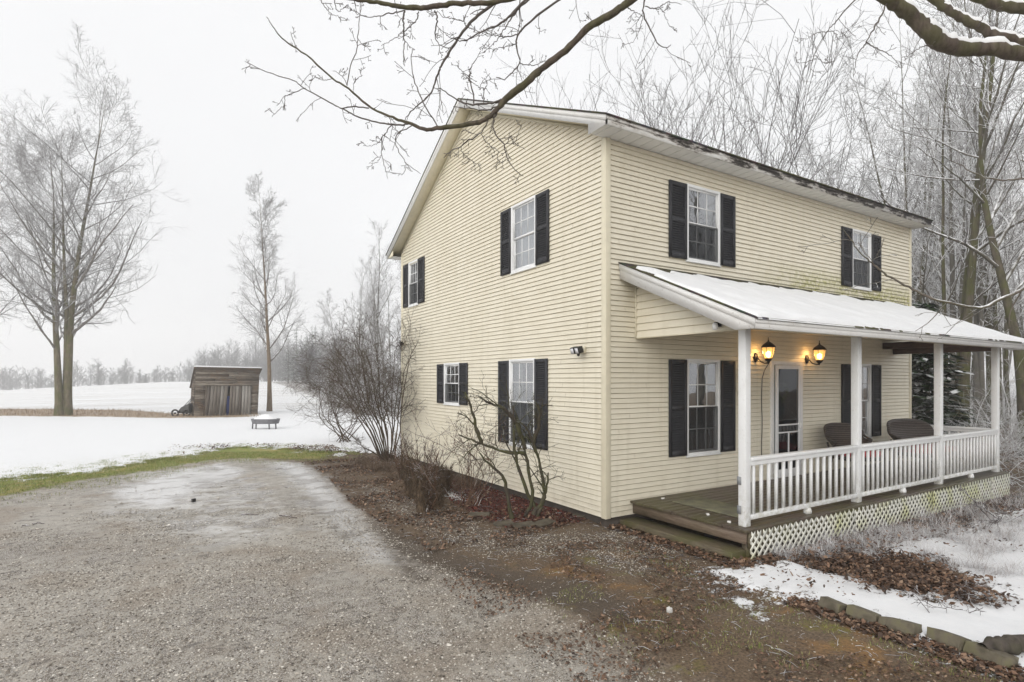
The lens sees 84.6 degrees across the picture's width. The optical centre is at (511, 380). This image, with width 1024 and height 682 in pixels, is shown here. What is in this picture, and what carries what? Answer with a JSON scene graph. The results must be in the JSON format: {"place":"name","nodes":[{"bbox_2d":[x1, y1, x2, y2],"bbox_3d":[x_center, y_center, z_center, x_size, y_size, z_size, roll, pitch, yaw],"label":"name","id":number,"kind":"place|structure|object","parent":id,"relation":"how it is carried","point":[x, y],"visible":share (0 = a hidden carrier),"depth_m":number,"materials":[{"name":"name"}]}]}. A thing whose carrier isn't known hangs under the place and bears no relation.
{"place":"outdoors","nodes":[
{"label":"outdoors","id":0,"kind":"place"},
{"bbox_2d":[0,381,395,411],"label":"snowy field","id":1,"kind":"structure","parent":0,"point":[162,396],"depth_m":63.35,"materials":[{"name":"snow"}]},
{"bbox_2d":[0,108,53,349],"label":"bare tree","id":2,"kind":"object","parent":1,"relation":"on","point":[11,233],"visible":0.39,"depth_m":40.03,"materials":[{"name":"grey plant"}]},
{"bbox_2d":[0,407,260,417],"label":"dry grass","id":3,"kind":"structure","parent":1,"relation":"on","point":[76,415],"depth_m":35.11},
{"bbox_2d":[0,342,330,389],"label":"distant treeline","id":4,"kind":"object","parent":1,"relation":"on","point":[99,380],"visible":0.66,"depth_m":181.76,"materials":[{"name":"plant"}]},
{"bbox_2d":[279,330,296,382],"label":"evergreen tree","id":5,"kind":"object","parent":1,"relation":"on","point":[287,369],"visible":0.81,"depth_m":119.96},
{"bbox_2d":[313,288,356,404],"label":"bare tree","id":6,"kind":"object","parent":1,"relation":"on","point":[321,303],"visible":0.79,"depth_m":45.36,"materials":[{"name":"grey plant"}]},
{"bbox_2d":[280,327,400,391],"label":"woodland edge","id":7,"kind":"object","parent":1,"relation":"on","point":[310,350],"visible":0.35,"depth_m":98.25,"materials":[{"name":"plant"}]},
{"bbox_2d":[347,291,381,384],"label":"bare tree","id":8,"kind":"object","parent":1,"relation":"on","point":[361,332],"visible":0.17,"depth_m":61.05,"materials":[{"name":"grey plant"}]},
{"bbox_2d":[355,261,391,401],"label":"bare tree","id":9,"kind":"object","parent":1,"relation":"on","point":[375,310],"visible":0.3,"depth_m":55.84,"materials":[{"name":"grey plant"}]},
{"bbox_2d":[0,458,681,681],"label":"gravel driveway","id":10,"kind":"structure","parent":0,"point":[174,490],"depth_m":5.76,"materials":[{"name":"gravel"}]},
{"bbox_2d":[0,461,1006,681],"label":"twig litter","id":11,"kind":"object","parent":10,"relation":"on","point":[585,571],"visible":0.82,"depth_m":6.59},
{"bbox_2d":[0,388,1023,681],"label":"ground","id":12,"kind":"structure","parent":0,"point":[50,440],"depth_m":6.32,"materials":[{"name":"snow"}]},
{"bbox_2d":[0,22,191,415],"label":"bare tree","id":13,"kind":"object","parent":12,"relation":"on","point":[63,400],"visible":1,"depth_m":33.75,"materials":[{"name":"grey plant"}]},
{"bbox_2d":[171,398,192,415],"bbox_3d":[-19.719,1.651,33.700,1.148,1.106,0.600,0,0,-2],"label":"push mower","id":14,"kind":"object","parent":12,"relation":"on","point":[185,409],"visible":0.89,"depth_m":33.52,"materials":[{"name":"black metal"}]},
{"bbox_2d":[0,441,372,503],"bbox_3d":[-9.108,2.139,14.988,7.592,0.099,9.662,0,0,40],"label":"grass","id":15,"kind":"structure","parent":12,"relation":"on","point":[296,453],"depth_m":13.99,"materials":[{"name":"plant"}]},
{"bbox_2d":[189,366,261,415],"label":"wooden shed","id":16,"kind":"structure","parent":12,"relation":"on","point":[212,387],"depth_m":34.03,"materials":[{"name":"brown wood"}]},
{"bbox_2d":[205,386,227,415],"bbox_3d":[-17.702,1.251,33.696,1.254,1.860,0.040,0,0,-33],"label":"door","id":17,"kind":"structure","parent":16,"relation":"in","point":[222,404],"depth_m":33.68,"materials":[{"name":"brown wood"}]},
{"bbox_2d":[229,386,250,414],"bbox_3d":[-16.622,1.252,34.397,1.254,1.858,0.038,0,0,-33],"label":"door","id":18,"kind":"structure","parent":16,"relation":"in","point":[241,395],"depth_m":34.39,"materials":[{"name":"brown wood"}]},
{"bbox_2d":[166,443,341,456],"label":"grass","id":19,"kind":"structure","parent":12,"relation":"on","point":[303,447],"depth_m":17.25,"materials":[{"name":"brown plant"}]},
{"bbox_2d":[251,414,279,428],"bbox_3d":[-10.866,1.819,24.800,1.200,0.682,0.720,0,0,0],"label":"fire pit","id":20,"kind":"object","parent":12,"relation":"on","point":[268,419],"visible":0.99,"depth_m":24.55,"materials":[{"name":"metal"}]},
{"bbox_2d":[227,173,306,410],"bbox_3d":[-16.792,-6.008,38.767,6.223,16.879,4.117,0,0,1],"label":"bare tree","id":21,"kind":"object","parent":12,"relation":"on","point":[268,348],"visible":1,"depth_m":38.54,"materials":[{"name":"beige plant"}]},
{"bbox_2d":[182,326,393,381],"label":"distant treeline","id":22,"kind":"object","parent":12,"relation":"on","point":[262,352],"visible":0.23,"depth_m":227.55,"materials":[{"name":"plant"}]},
{"bbox_2d":[285,338,391,442],"bbox_3d":[-5.800,0.343,19.068,3.666,3.637,4.159,0,0,-32],"label":"spreading bush","id":23,"kind":"object","parent":12,"relation":"on","point":[337,420],"visible":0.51,"depth_m":19.26,"materials":[{"name":"plant"}]},
{"bbox_2d":[278,297,425,461],"bbox_3d":[-3.929,0.032,14.776,3.987,4.281,4.322,0,0,-32],"label":"spreading bush","id":24,"kind":"object","parent":12,"relation":"on","point":[385,454],"visible":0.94,"depth_m":14.34,"materials":[{"name":"plant"}]},
{"bbox_2d":[305,348,400,418],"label":"undergrowth","id":25,"kind":"object","parent":12,"relation":"on","point":[367,385],"visible":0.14,"depth_m":39.48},
{"bbox_2d":[330,270,376,406],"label":"bare tree","id":26,"kind":"object","parent":12,"relation":"on","point":[360,306],"visible":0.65,"depth_m":44.00,"materials":[{"name":"grey plant"}]},
{"bbox_2d":[355,218,400,374],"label":"bare tree","id":27,"kind":"object","parent":12,"relation":"on","point":[380,287],"visible":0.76,"depth_m":44.98,"materials":[{"name":"grey plant"}]},
{"bbox_2d":[355,264,400,407],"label":"bare tree","id":28,"kind":"object","parent":12,"relation":"on","point":[373,309],"visible":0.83,"depth_m":37.86,"materials":[{"name":"grey plant"}]},
{"bbox_2d":[361,248,400,403],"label":"bare tree","id":29,"kind":"object","parent":12,"relation":"on","point":[385,310],"visible":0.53,"depth_m":50.07,"materials":[{"name":"grey plant"}]},
{"bbox_2d":[380,260,400,404],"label":"bare tree","id":30,"kind":"object","parent":12,"relation":"on","point":[396,308],"visible":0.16,"depth_m":41.87,"materials":[{"name":"grey plant"}]},
{"bbox_2d":[386,416,415,479],"bbox_3d":[-2.439,1.529,12.376,0.677,1.453,0.712,0,0,-5],"label":"cut bush","id":31,"kind":"object","parent":12,"relation":"on","point":[400,469],"visible":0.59,"depth_m":12.33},
{"bbox_2d":[392,419,438,498],"bbox_3d":[-1.796,1.466,10.184,0.747,1.518,0.960,0,0,29],"label":"cut bush","id":32,"kind":"object","parent":12,"relation":"on","point":[408,491],"visible":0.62,"depth_m":10.26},
{"bbox_2d":[347,453,485,493],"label":"dry grass","id":33,"kind":"structure","parent":12,"relation":"on","point":[371,466],"depth_m":13.32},
{"bbox_2d":[398,443,448,512],"bbox_3d":[-1.456,1.633,9.199,0.726,1.194,1.210,0,0,8],"label":"cut bush","id":34,"kind":"object","parent":12,"relation":"on","point":[420,487],"visible":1,"depth_m":9.26,"materials":[{"name":"plant"}]},
{"bbox_2d":[411,434,461,494],"bbox_3d":[-1.450,1.611,10.630,0.840,1.317,0.757,0,0,-42],"label":"cut bush","id":35,"kind":"object","parent":12,"relation":"on","point":[449,475],"visible":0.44,"depth_m":10.58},
{"bbox_2d":[301,456,580,550],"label":"leaf litter","id":36,"kind":"object","parent":12,"relation":"on","point":[402,500],"visible":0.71,"depth_m":9.31,"materials":[{"name":"brown plant"}]},
{"bbox_2d":[405,405,532,507],"bbox_3d":[-0.767,1.256,9.593,2.204,1.791,1.315,0,0,-32],"label":"thin shrub","id":37,"kind":"object","parent":12,"relation":"on","point":[467,472],"visible":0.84,"depth_m":9.62,"materials":[{"name":"plant"}]},
{"bbox_2d":[449,369,565,518],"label":"ornamental tree","id":38,"kind":"object","parent":12,"relation":"on","point":[537,510],"visible":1,"depth_m":7.89,"materials":[{"name":"plant"}]},
{"bbox_2d":[0,381,1015,527],"bbox_3d":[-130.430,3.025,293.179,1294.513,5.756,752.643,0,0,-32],"label":"mulch bed","id":39,"kind":"object","parent":12,"relation":"on","point":[523,502],"visible":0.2,"depth_m":9.62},
{"bbox_2d":[446,477,582,527],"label":"mulch chips","id":40,"kind":"object","parent":39,"relation":"on","point":[486,504],"visible":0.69,"depth_m":9.55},
{"bbox_2d":[496,52,571,108],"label":"bare tree","id":41,"kind":"object","parent":12,"relation":"on","point":[537,82],"visible":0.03,"depth_m":27.00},
{"bbox_2d":[532,518,555,527],"bbox_3d":[0.490,2.136,8.396,0.379,0.069,0.261,0,0,-32],"label":"flat stone","id":42,"kind":"object","parent":12,"relation":"on","point":[544,522],"visible":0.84,"depth_m":8.36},
{"bbox_2d":[241,0,1023,339],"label":"maple tree","id":43,"kind":"object","parent":12,"relation":"on","point":[937,36],"visible":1,"depth_m":5.42,"materials":[{"name":"brown plant"}]},
{"bbox_2d":[518,0,772,155],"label":"bare tree","id":44,"kind":"object","parent":12,"relation":"on","point":[704,20],"visible":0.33,"depth_m":29.55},
{"bbox_2d":[385,98,933,526],"bbox_3d":[3.115,-1.635,14.164,9.880,8.404,9.033,0,0,-32],"label":"farmhouse","id":45,"kind":"object","parent":12,"relation":"on","point":[524,285],"visible":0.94,"depth_m":9.97,"materials":[{"name":"plastic"}]},
{"bbox_2d":[408,259,418,307],"bbox_3d":[-2.473,-2.498,14.524,0.203,1.250,0.760,0,0,-32],"label":"window","id":46,"kind":"structure","parent":45,"relation":"in","point":[412,287],"depth_m":14.64,"materials":[{"name":"white glass"}]},
{"bbox_2d":[443,362,459,405],"bbox_3d":[-1.279,0.077,12.599,0.203,1.030,0.910,0,0,-32],"label":"window","id":47,"kind":"structure","parent":45,"relation":"in","point":[449,399],"depth_m":12.65,"materials":[{"name":"white glass"}]},
{"bbox_2d":[509,358,534,449],"bbox_3d":[0.242,0.402,10.147,0.203,1.670,0.960,0,0,-32],"label":"window","id":48,"kind":"structure","parent":45,"relation":"in","point":[520,411],"depth_m":10.21,"materials":[{"name":"white glass"}]},
{"bbox_2d":[510,195,536,274],"bbox_3d":[0.269,-2.590,10.103,0.203,1.335,0.925,0,0,-32],"label":"window","id":49,"kind":"structure","parent":45,"relation":"in","point":[522,246],"depth_m":10.29,"materials":[{"name":"white glass"}]},
{"bbox_2d":[685,183,720,266],"bbox_3d":[3.129,-2.560,9.375,0.935,1.345,0.203,0,0,-32],"label":"window","id":50,"kind":"structure","parent":45,"relation":"in","point":[703,241],"depth_m":9.35,"materials":[{"name":"white glass"}]},
{"bbox_2d":[686,359,720,457],"bbox_3d":[3.129,0.440,9.375,0.935,1.675,0.203,0,0,-32],"label":"window","id":51,"kind":"structure","parent":45,"relation":"in","point":[703,421],"depth_m":9.36,"materials":[{"name":"white glass"}]},
{"bbox_2d":[753,337,775,363],"bbox_3d":[4.441,-0.518,9.891,0.244,0.470,0.392,0,0,-32],"label":"wall lantern","id":52,"kind":"object","parent":45,"relation":"attached to","point":[768,348],"depth_m":9.78,"materials":[{"name":"black metal"}]},
{"bbox_2d":[769,361,802,478],"bbox_3d":[5.135,0.732,10.556,1.000,2.170,0.175,0,0,-32],"label":"entrance door","id":53,"kind":"structure","parent":45,"relation":"in","point":[783,423],"depth_m":10.61,"materials":[{"name":"white paint"}]},
{"bbox_2d":[805,340,826,364],"bbox_3d":[5.792,-0.518,10.729,0.244,0.470,0.392,0,0,-32],"label":"wall lantern","id":54,"kind":"object","parent":45,"relation":"attached to","point":[819,350],"depth_m":10.62,"materials":[{"name":"black metal"}]},
{"bbox_2d":[851,228,871,291],"bbox_3d":[7.384,-2.555,12.014,0.890,1.335,0.203,0,0,-32],"label":"window","id":55,"kind":"structure","parent":45,"relation":"in","point":[861,267],"depth_m":12.01,"materials":[{"name":"clear glass"}]},
{"bbox_2d":[862,364,871,438],"bbox_3d":[7.384,0.440,12.014,0.890,1.675,0.203,0,0,-32],"label":"window","id":56,"kind":"structure","parent":45,"relation":"in","point":[868,366],"depth_m":12.13,"materials":[{"name":"clear glass"}]},
{"bbox_2d":[598,522,754,567],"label":"leaf litter","id":57,"kind":"object","parent":12,"relation":"on","point":[648,537],"visible":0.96,"depth_m":7.24,"materials":[{"name":"brown plant"}]},
{"bbox_2d":[399,513,1001,681],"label":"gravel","id":58,"kind":"structure","parent":12,"relation":"on","point":[667,616],"depth_m":5.23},
{"bbox_2d":[603,23,826,162],"bbox_3d":[7.771,-8.971,31.151,17.286,22.913,11.685,0,0,41],"label":"bare tree","id":59,"kind":"object","parent":12,"relation":"on","point":[670,122],"visible":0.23,"depth_m":30.81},
{"bbox_2d":[582,12,876,181],"bbox_3d":[8.863,-8.700,26.704,16.835,22.315,11.380,0,0,-5],"label":"bare tree","id":60,"kind":"object","parent":12,"relation":"on","point":[607,38],"visible":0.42,"depth_m":27.80,"materials":[{"name":"plant"}]},
{"bbox_2d":[440,516,1023,681],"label":"leaf litter","id":61,"kind":"object","parent":12,"relation":"on","point":[687,597],"visible":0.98,"depth_m":4.96,"materials":[{"name":"brown plant"}]},
{"bbox_2d":[546,555,1015,681],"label":"fallen leaves","id":62,"kind":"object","parent":12,"relation":"on","point":[748,629],"depth_m":4.82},
{"bbox_2d":[677,0,894,185],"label":"bare tree","id":63,"kind":"object","parent":12,"relation":"on","point":[777,111],"visible":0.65,"depth_m":25.57,"materials":[{"name":"plant"}]},
{"bbox_2d":[678,0,920,194],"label":"bare tree","id":64,"kind":"object","parent":12,"relation":"on","point":[736,103],"visible":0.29,"depth_m":31.97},
{"bbox_2d":[618,262,1023,559],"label":"covered porch","id":65,"kind":"object","parent":12,"relation":"on","point":[668,302],"visible":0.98,"depth_m":8.23,"materials":[{"name":"paint"}]},
{"bbox_2d":[672,497,758,517],"bbox_3d":[2.946,1.802,7.995,0.600,0.012,1.200,0,0,-32],"label":"doormat","id":66,"kind":"object","parent":65,"relation":"on","point":[724,508],"visible":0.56,"depth_m":8.06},
{"bbox_2d":[823,423,884,478],"bbox_3d":[6.420,1.320,10.620,0.888,0.982,0.829,0,0,-12],"label":"wicker chair","id":67,"kind":"object","parent":65,"relation":"on","point":[837,434],"visible":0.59,"depth_m":10.90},
{"bbox_2d":[886,418,952,475],"bbox_3d":[8.165,1.301,11.238,1.439,1.023,0.829,0,0,-24],"label":"wicker loveseat","id":68,"kind":"object","parent":65,"relation":"on","point":[902,428],"visible":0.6,"depth_m":11.60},
{"bbox_2d":[798,130,845,188],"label":"bare tree","id":69,"kind":"object","parent":12,"relation":"on","point":[815,161],"visible":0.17,"depth_m":28.29,"materials":[{"name":"grey plant"}]},
{"bbox_2d":[818,596,846,614],"bbox_3d":[3.048,2.149,5.343,0.187,0.163,0.225,0,0,-32],"label":"edging stone","id":70,"kind":"object","parent":12,"relation":"on","point":[834,605],"visible":0.6,"depth_m":5.29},
{"bbox_2d":[845,604,880,621],"bbox_3d":[3.204,2.152,5.125,0.179,0.172,0.274,0,0,-37],"label":"edging stone","id":71,"kind":"object","parent":12,"relation":"on","point":[855,612],"visible":0.6,"depth_m":5.09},
{"bbox_2d":[786,87,941,287],"bbox_3d":[19.284,-6.014,31.174,6.752,17.001,8.792,0,0,-35],"label":"bare tree","id":72,"kind":"object","parent":12,"relation":"on","point":[899,173],"visible":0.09,"depth_m":28.94,"materials":[{"name":"grey plant"}]},
{"bbox_2d":[711,32,1020,258],"bbox_3d":[16.085,-8.990,28.546,17.286,22.913,11.685,0,0,12],"label":"bare tree","id":73,"kind":"object","parent":12,"relation":"on","point":[847,101],"visible":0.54,"depth_m":29.67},
{"bbox_2d":[723,493,1023,570],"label":"leaf litter","id":74,"kind":"object","parent":12,"relation":"on","point":[765,558],"visible":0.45,"depth_m":8.15,"materials":[{"name":"brown plant"}]},
{"bbox_2d":[833,112,916,229],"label":"bare tree","id":75,"kind":"object","parent":12,"relation":"on","point":[863,153],"visible":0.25,"depth_m":32.99,"materials":[{"name":"grey plant"}]},
{"bbox_2d":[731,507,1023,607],"bbox_3d":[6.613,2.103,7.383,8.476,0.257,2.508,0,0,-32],"label":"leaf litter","id":76,"kind":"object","parent":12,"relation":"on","point":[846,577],"visible":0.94,"depth_m":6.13,"materials":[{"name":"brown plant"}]},
{"bbox_2d":[878,616,922,635],"bbox_3d":[3.372,2.145,4.880,0.184,0.174,0.318,0,0,-32],"label":"edging stone","id":77,"kind":"object","parent":12,"relation":"on","point":[903,626],"visible":0.63,"depth_m":4.82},
{"bbox_2d":[782,594,1023,681],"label":"leaf litter","id":78,"kind":"object","parent":12,"relation":"on","point":[802,603],"visible":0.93,"depth_m":4.63,"materials":[{"name":"brown plant"}]},
{"bbox_2d":[789,543,1021,608],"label":"leaf litter","id":79,"kind":"object","parent":12,"relation":"on","point":[818,563],"visible":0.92,"depth_m":6.13,"materials":[{"name":"brown plant"}]},
{"bbox_2d":[874,131,938,301],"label":"bare tree","id":80,"kind":"object","parent":12,"relation":"on","point":[890,178],"visible":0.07,"depth_m":43.08,"materials":[{"name":"grey plant"}]},
{"bbox_2d":[815,35,1023,365],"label":"bare tree","id":81,"kind":"object","parent":12,"relation":"on","point":[865,167],"visible":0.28,"depth_m":25.90,"materials":[{"name":"grey plant"}]},
{"bbox_2d":[844,35,1000,315],"bbox_3d":[19.664,-7.522,27.435,7.917,19.890,5.942,0,0,-55],"label":"bare tree","id":82,"kind":"object","parent":12,"relation":"on","point":[909,118],"visible":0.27,"depth_m":26.82,"materials":[{"name":"grey plant"}]},
{"bbox_2d":[838,4,1012,302],"bbox_3d":[15.278,-6.895,21.944,5.551,18.580,7.396,0,0,-27],"label":"bare tree","id":83,"kind":"object","parent":12,"relation":"on","point":[887,101],"visible":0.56,"depth_m":22.08,"materials":[{"name":"grey plant"}]},
{"bbox_2d":[844,9,1023,457],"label":"bare tree","id":84,"kind":"object","parent":12,"relation":"on","point":[1003,279],"visible":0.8,"depth_m":17.07,"materials":[{"name":"brown plant"}]},
{"bbox_2d":[851,32,1022,325],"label":"bare tree","id":85,"kind":"object","parent":12,"relation":"on","point":[922,268],"visible":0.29,"depth_m":25.86,"materials":[{"name":"grey plant"}]},
{"bbox_2d":[911,131,973,311],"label":"bare tree","id":86,"kind":"object","parent":12,"relation":"on","point":[936,225],"visible":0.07,"depth_m":27.32,"materials":[{"name":"grey plant"}]},
{"bbox_2d":[863,0,1023,414],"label":"bare tree","id":87,"kind":"object","parent":12,"relation":"on","point":[942,247],"visible":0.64,"depth_m":18.64,"materials":[{"name":"grey plant"}]},
{"bbox_2d":[882,65,1011,298],"bbox_3d":[24.995,-7.890,33.271,6.200,20.753,8.261,0,0,-36],"label":"bare tree","id":88,"kind":"object","parent":12,"relation":"on","point":[927,171],"visible":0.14,"depth_m":33.51,"materials":[{"name":"grey plant"}]},
{"bbox_2d":[926,627,971,652],"bbox_3d":[3.576,2.136,4.611,0.187,0.169,0.280,0,0,-26],"label":"edging stone","id":89,"kind":"object","parent":12,"relation":"on","point":[947,639],"visible":0.62,"depth_m":4.55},
{"bbox_2d":[879,10,1023,415],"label":"bare tree","id":90,"kind":"object","parent":12,"relation":"on","point":[952,275],"visible":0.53,"depth_m":20.90,"materials":[{"name":"grey plant"}]},
{"bbox_2d":[906,579,1001,614],"bbox_3d":[4.218,2.022,5.257,0.984,0.433,0.449,0,0,-18],"label":"dry weed","id":91,"kind":"object","parent":12,"relation":"on","point":[968,594],"visible":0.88,"depth_m":5.22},
{"bbox_2d":[886,0,1023,427],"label":"bare tree","id":92,"kind":"object","parent":12,"relation":"on","point":[978,364],"visible":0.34,"depth_m":21.78,"materials":[{"name":"grey plant"}]},
{"bbox_2d":[898,0,1023,425],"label":"bare tree","id":93,"kind":"object","parent":12,"relation":"on","point":[968,290],"visible":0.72,"depth_m":17.65,"materials":[{"name":"brown plant"}]},
{"bbox_2d":[912,299,1014,464],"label":"evergreen tree","id":94,"kind":"object","parent":12,"relation":"on","point":[924,375],"visible":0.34,"depth_m":14.80,"materials":[{"name":"plant"}]},
{"bbox_2d":[908,0,1023,352],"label":"bare tree","id":95,"kind":"object","parent":12,"relation":"on","point":[925,3],"visible":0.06,"depth_m":29.26,"materials":[{"name":"grey plant"}]},
{"bbox_2d":[912,0,1023,428],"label":"bare tree","id":96,"kind":"object","parent":12,"relation":"on","point":[986,321],"visible":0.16,"depth_m":24.94,"materials":[{"name":"grey plant"}]},
{"bbox_2d":[917,355,1022,458],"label":"undergrowth","id":97,"kind":"object","parent":12,"relation":"on","point":[1003,386],"visible":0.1,"depth_m":20.28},
{"bbox_2d":[920,389,1023,489],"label":"bramble","id":98,"kind":"object","parent":12,"relation":"on","point":[1004,444],"visible":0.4,"depth_m":12.20,"materials":[{"name":"plant"}]},
{"bbox_2d":[921,10,1023,422],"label":"bare tree","id":99,"kind":"object","parent":12,"relation":"on","point":[1006,364],"visible":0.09,"depth_m":27.29,"materials":[{"name":"grey plant"}]},
{"bbox_2d":[933,71,1023,421],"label":"bare tree","id":100,"kind":"object","parent":12,"relation":"on","point":[1003,225],"visible":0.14,"depth_m":27.66,"materials":[{"name":"grey plant"}]},
{"bbox_2d":[946,117,1023,410],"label":"bare tree","id":101,"kind":"object","parent":12,"relation":"on","point":[998,291],"visible":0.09,"depth_m":33.06,"materials":[{"name":"grey plant"}]},
{"bbox_2d":[956,482,1023,529],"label":"shrub","id":102,"kind":"object","parent":12,"relation":"on","point":[997,521],"visible":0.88,"depth_m":8.80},
{"bbox_2d":[963,640,1018,667],"bbox_3d":[3.687,2.133,4.342,0.182,0.152,0.319,0,0,-19],"label":"edging stone","id":103,"kind":"object","parent":12,"relation":"on","point":[980,651],"visible":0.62,"depth_m":4.28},
{"bbox_2d":[978,634,1023,654],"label":"stone","id":104,"kind":"object","parent":12,"relation":"on","point":[1010,644],"visible":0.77,"depth_m":4.34,"materials":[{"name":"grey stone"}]},
{"bbox_2d":[996,156,1023,337],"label":"bare tree","id":105,"kind":"object","parent":12,"relation":"on","point":[1021,322],"visible":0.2,"depth_m":35.75,"materials":[{"name":"grey plant"}]},
{"bbox_2d":[999,23,1023,417],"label":"bare tree","id":106,"kind":"object","parent":12,"relation":"on","point":[1017,137],"visible":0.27,"depth_m":27.05,"materials":[{"name":"grey plant"}]},
{"bbox_2d":[999,219,1023,333],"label":"bare tree","id":107,"kind":"object","parent":12,"relation":"on","point":[1014,287],"visible":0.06,"depth_m":39.68,"materials":[{"name":"grey plant"}]},
{"bbox_2d":[0,0,1023,385],"label":"sky","id":108,"kind":"structure","parent":0,"point":[184,60],"materials":[{"name":"white"}]},
{"bbox_2d":[361,482,705,579],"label":"gravel","id":109,"kind":"structure","parent":0,"point":[618,556],"depth_m":7.53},
{"bbox_2d":[759,508,1023,580],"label":"frosted grass","id":110,"kind":"structure","parent":0,"point":[979,545],"depth_m":7.36,"materials":[{"name":"plant"}]},
{"bbox_2d":[897,476,1023,527],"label":"frosted grass","id":111,"kind":"structure","parent":0,"point":[959,511],"depth_m":9.30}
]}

